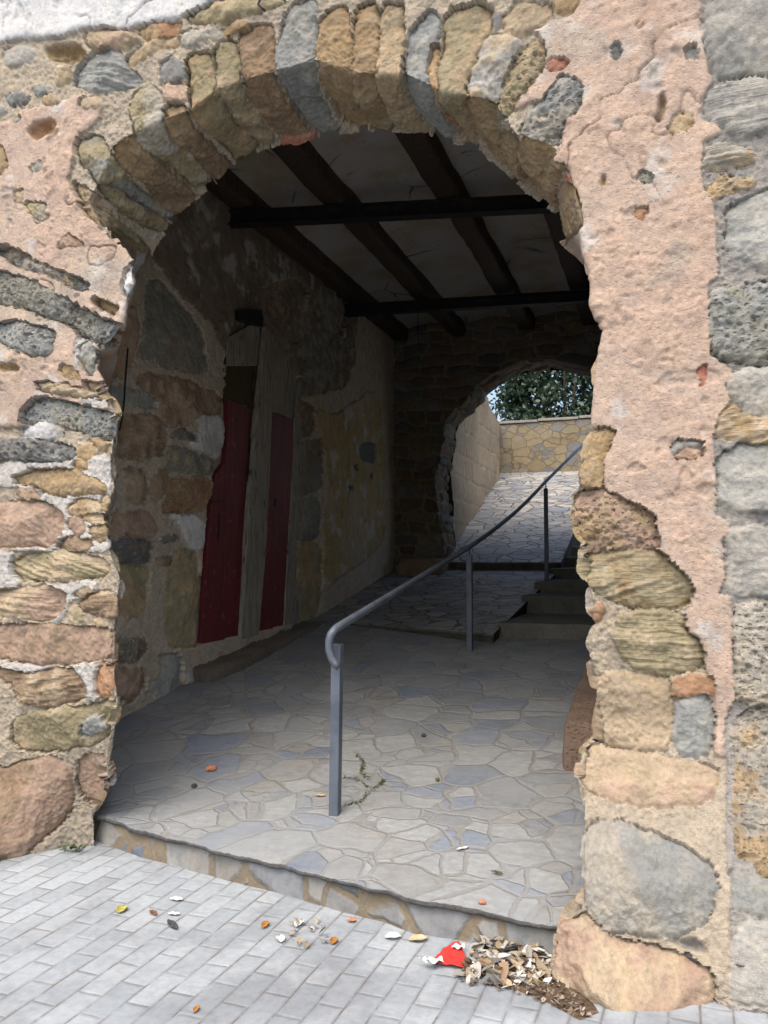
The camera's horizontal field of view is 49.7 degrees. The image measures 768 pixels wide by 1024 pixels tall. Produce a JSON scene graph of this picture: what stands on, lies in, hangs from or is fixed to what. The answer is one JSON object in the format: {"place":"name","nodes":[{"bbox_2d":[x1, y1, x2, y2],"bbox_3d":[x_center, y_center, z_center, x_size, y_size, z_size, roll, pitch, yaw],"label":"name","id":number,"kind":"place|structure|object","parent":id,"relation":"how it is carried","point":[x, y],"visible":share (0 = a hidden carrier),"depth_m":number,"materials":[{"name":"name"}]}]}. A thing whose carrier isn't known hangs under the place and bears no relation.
{"place":"outdoors","nodes":[
{"label":"outdoors","id":0,"kind":"place"},
{"bbox_2d":[0,841,767,1023],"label":"street","id":1,"kind":"structure","parent":0,"point":[76,947],"depth_m":3.16,"materials":[{"name":"grey stone"}]},
{"bbox_2d":[58,843,86,851],"bbox_3d":[-1.634,1.752,4.336,0.164,0.039,0.115,0,-3,-6],"label":"weed","id":2,"kind":"object","parent":1,"relation":"on","point":[73,846],"visible":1,"depth_m":4.34,"materials":[{"name":"green plant"}]},
{"bbox_2d":[116,905,126,912],"bbox_3d":[-1.146,1.731,3.619,0.050,0.013,0.071,-1,-3,19],"label":"fallen leaf","id":3,"kind":"object","parent":1,"relation":"on","point":[120,908],"visible":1,"depth_m":3.62,"materials":[{"name":"yellow plant"}]},
{"bbox_2d":[167,919,177,928],"bbox_3d":[-0.886,1.726,3.472,0.033,0.007,0.105,2,-4,-31],"label":"fallen leaf","id":4,"kind":"object","parent":1,"relation":"on","point":[172,923],"visible":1,"depth_m":3.47,"materials":[{"name":"grey plant"}]},
{"bbox_2d":[170,896,182,899],"bbox_3d":[-0.934,1.739,3.728,0.061,0.009,0.038,-1,-3,19],"label":"petal","id":5,"kind":"object","parent":1,"relation":"on","point":[177,898],"visible":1,"depth_m":3.73,"materials":[{"name":"white plant"}]},
{"bbox_2d":[193,1005,199,1011],"bbox_3d":[-0.639,1.691,2.823,0.020,0.008,0.042,-1,-3,19],"label":"fallen leaf","id":6,"kind":"object","parent":1,"relation":"on","point":[196,1008],"visible":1,"depth_m":2.82,"materials":[{"name":"orange plant"}]},
{"bbox_2d":[108,190,394,718],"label":"passage wall","id":7,"kind":"structure","parent":1,"relation":"on","point":[209,280],"depth_m":7.48,"materials":[{"name":"brown stone"}]},
{"bbox_2d":[119,348,128,430],"bbox_3d":[-1.894,-0.894,6.028,0.014,0.623,0.095,-1,-3,19],"label":"hanging cable","id":8,"kind":"object","parent":7,"relation":"hanging from","point":[124,389],"visible":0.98,"depth_m":6.04,"materials":[{"name":"black rubber"}]},
{"bbox_2d":[198,324,305,643],"bbox_3d":[-1.275,-0.366,8.476,0.095,3.254,2.165,-1,-3,19],"label":"wooden door","id":9,"kind":"structure","parent":7,"relation":"attached to","point":[249,586],"depth_m":8.32,"materials":[{"name":"brown wood"}]},
{"bbox_2d":[205,126,597,350],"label":"passage ceiling","id":10,"kind":"structure","parent":7,"relation":"on","point":[394,236],"depth_m":8.65,"materials":[{"name":"paint"}]},
{"bbox_2d":[261,921,268,927],"bbox_3d":[-0.497,1.723,3.467,0.033,0.012,0.061,-1,-3,19],"label":"fallen leaf","id":11,"kind":"object","parent":1,"relation":"on","point":[264,924],"visible":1,"depth_m":3.47,"materials":[{"name":"orange plant"}]},
{"bbox_2d":[276,935,284,941],"bbox_3d":[-0.416,1.715,3.336,0.041,0.015,0.049,-1,-3,19],"label":"petal","id":12,"kind":"object","parent":1,"relation":"on","point":[280,938],"visible":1,"depth_m":3.34,"materials":[{"name":"white plant"}]},
{"bbox_2d":[294,919,303,925],"bbox_3d":[-0.356,1.722,3.477,0.037,0.015,0.061,-1,-3,19],"label":"petal","id":13,"kind":"object","parent":1,"relation":"on","point":[298,923],"visible":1,"depth_m":3.48,"materials":[{"name":"white plant"}]},
{"bbox_2d":[289,915,325,947],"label":"fallen leaves","id":14,"kind":"object","parent":1,"relation":"on","point":[305,943],"visible":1,"depth_m":3.38,"materials":[{"name":"beige plant"}]},
{"bbox_2d":[330,937,337,943],"bbox_3d":[-0.201,1.716,3.322,0.033,0.012,0.055,-1,-3,19],"label":"fallen leaf","id":15,"kind":"object","parent":1,"relation":"on","point":[333,940],"visible":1,"depth_m":3.32,"materials":[{"name":"orange plant"}]},
{"bbox_2d":[0,0,734,1011],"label":"archway wall","id":16,"kind":"structure","parent":1,"relation":"on","point":[128,128],"depth_m":3.82,"materials":[{"name":"pink paint"}]},
{"bbox_2d":[257,0,265,11],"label":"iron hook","id":17,"kind":"object","parent":16,"relation":"attached to","point":[260,6],"visible":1,"depth_m":4.06,"materials":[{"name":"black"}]},
{"bbox_2d":[385,932,400,937],"bbox_3d":[0.036,1.716,3.356,0.055,0.015,0.053,-2,-4,38],"label":"petal","id":18,"kind":"object","parent":1,"relation":"on","point":[392,934],"visible":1,"depth_m":3.36,"materials":[{"name":"white plant"}]},
{"bbox_2d":[409,934,427,940],"bbox_3d":[0.138,1.715,3.336,0.072,0.015,0.053,-1,-3,19],"label":"fallen leaf","id":19,"kind":"object","parent":1,"relation":"on","point":[417,937],"visible":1,"depth_m":3.34,"materials":[{"name":"beige plant"}]},
{"bbox_2d":[419,941,475,969],"bbox_3d":[0.266,1.695,3.181,0.220,0.027,0.241,-1,-3,19],"label":"crumpled packet","id":20,"kind":"object","parent":1,"relation":"on","point":[453,953],"visible":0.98,"depth_m":3.17,"materials":[{"name":"red plastic"}]},
{"bbox_2d":[453,935,552,988],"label":"leaf litter","id":21,"kind":"object","parent":1,"relation":"on","point":[494,964],"visible":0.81,"depth_m":3.07,"materials":[{"name":"beige plant"}]},
{"bbox_2d":[459,946,598,1019],"bbox_3d":[0.484,1.697,3.061,0.425,0.041,0.576,0,-3,0],"label":"soil debris","id":22,"kind":"object","parent":1,"relation":"on","point":[543,998],"visible":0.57,"depth_m":2.94,"materials":[{"name":"brown soil"}]},
{"bbox_2d":[700,0,767,1013],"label":"stone wall","id":23,"kind":"structure","parent":1,"relation":"on","point":[734,165],"depth_m":3.30,"materials":[{"name":"stone"}]},
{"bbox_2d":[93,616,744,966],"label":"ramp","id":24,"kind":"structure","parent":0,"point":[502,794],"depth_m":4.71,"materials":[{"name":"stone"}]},
{"bbox_2d":[205,765,216,770],"bbox_3d":[-1.050,1.556,5.039,0.078,0.036,0.046,2,-4,-39],"label":"loose stone","id":25,"kind":"object","parent":24,"relation":"on","point":[211,768],"visible":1,"depth_m":5.02,"materials":[{"name":"stone"}]},
{"bbox_2d":[341,754,384,806],"bbox_3d":[-0.113,1.528,4.773,0.260,0.098,0.810,0,-3,-2],"label":"twig","id":26,"kind":"object","parent":24,"relation":"on","point":[367,786],"visible":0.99,"depth_m":4.67,"materials":[{"name":"plant"}]},
{"bbox_2d":[325,443,582,815],"bbox_3d":[1.635,0.102,9.572,0.345,3.540,11.257,-1,-3,21],"label":"handrail","id":27,"kind":"object","parent":24,"relation":"on","point":[335,653],"visible":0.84,"depth_m":4.44,"materials":[{"name":"grey metal"}]},
{"bbox_2d":[478,899,485,903],"bbox_3d":[0.396,1.571,3.341,0.031,0.017,0.024,-2,-3,27],"label":"loose stone","id":28,"kind":"object","parent":24,"relation":"on","point":[481,901],"visible":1,"depth_m":3.33,"materials":[{"name":"stone"}]},
{"bbox_2d":[562,656,596,770],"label":"stone curb","id":29,"kind":"structure","parent":24,"relation":"on","point":[578,732],"depth_m":4.74,"materials":[{"name":"brown stone"}]},
{"bbox_2d":[319,569,555,643],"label":"ramp","id":30,"kind":"structure","parent":0,"point":[432,605],"depth_m":9.88,"materials":[{"name":"stone"}]},
{"bbox_2d":[496,540,594,639],"bbox_3d":[3.053,0.999,11.623,1.565,1.411,7.566,-1,-3,19],"label":"stone stair","id":31,"kind":"object","parent":30,"relation":"on","point":[556,608],"visible":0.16,"depth_m":9.40,"materials":[{"name":"grey stone"}]},
{"bbox_2d":[395,516,576,569],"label":"ramp","id":32,"kind":"structure","parent":0,"point":[514,543],"depth_m":12.95,"materials":[{"name":"stone"}]},
{"bbox_2d":[393,311,601,574],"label":"arch wall","id":33,"kind":"structure","parent":32,"relation":"on","point":[445,383],"depth_m":12.48,"materials":[{"name":"stone"}]},
{"bbox_2d":[452,471,579,517],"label":"path","id":34,"kind":"structure","parent":0,"point":[508,494],"depth_m":16.25,"materials":[{"name":"grey stone"}]},
{"bbox_2d":[448,396,499,541],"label":"side wall","id":35,"kind":"structure","parent":34,"relation":"on","point":[474,475],"depth_m":15.02,"materials":[{"name":"beige stone"}]},
{"bbox_2d":[498,415,595,472],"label":"retaining wall","id":36,"kind":"structure","parent":34,"relation":"on","point":[543,445],"depth_m":18.44,"materials":[{"name":"stone"}]},
{"bbox_2d":[487,371,592,420],"label":"sky","id":37,"kind":"structure","parent":0,"point":[490,397],"materials":[{"name":"white"}]},
{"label":"terrace ground","id":38,"kind":"structure","parent":0,"visible":0},
{"bbox_2d":[489,370,593,420],"bbox_3d":[4.510,-3.201,20.446,4.170,2.914,2.815,-1,-3,19],"label":"evergreen tree","id":39,"kind":"object","parent":38,"relation":"on","point":[517,392],"visible":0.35,"depth_m":20.16,"materials":[{"name":"green plant"}]}
]}

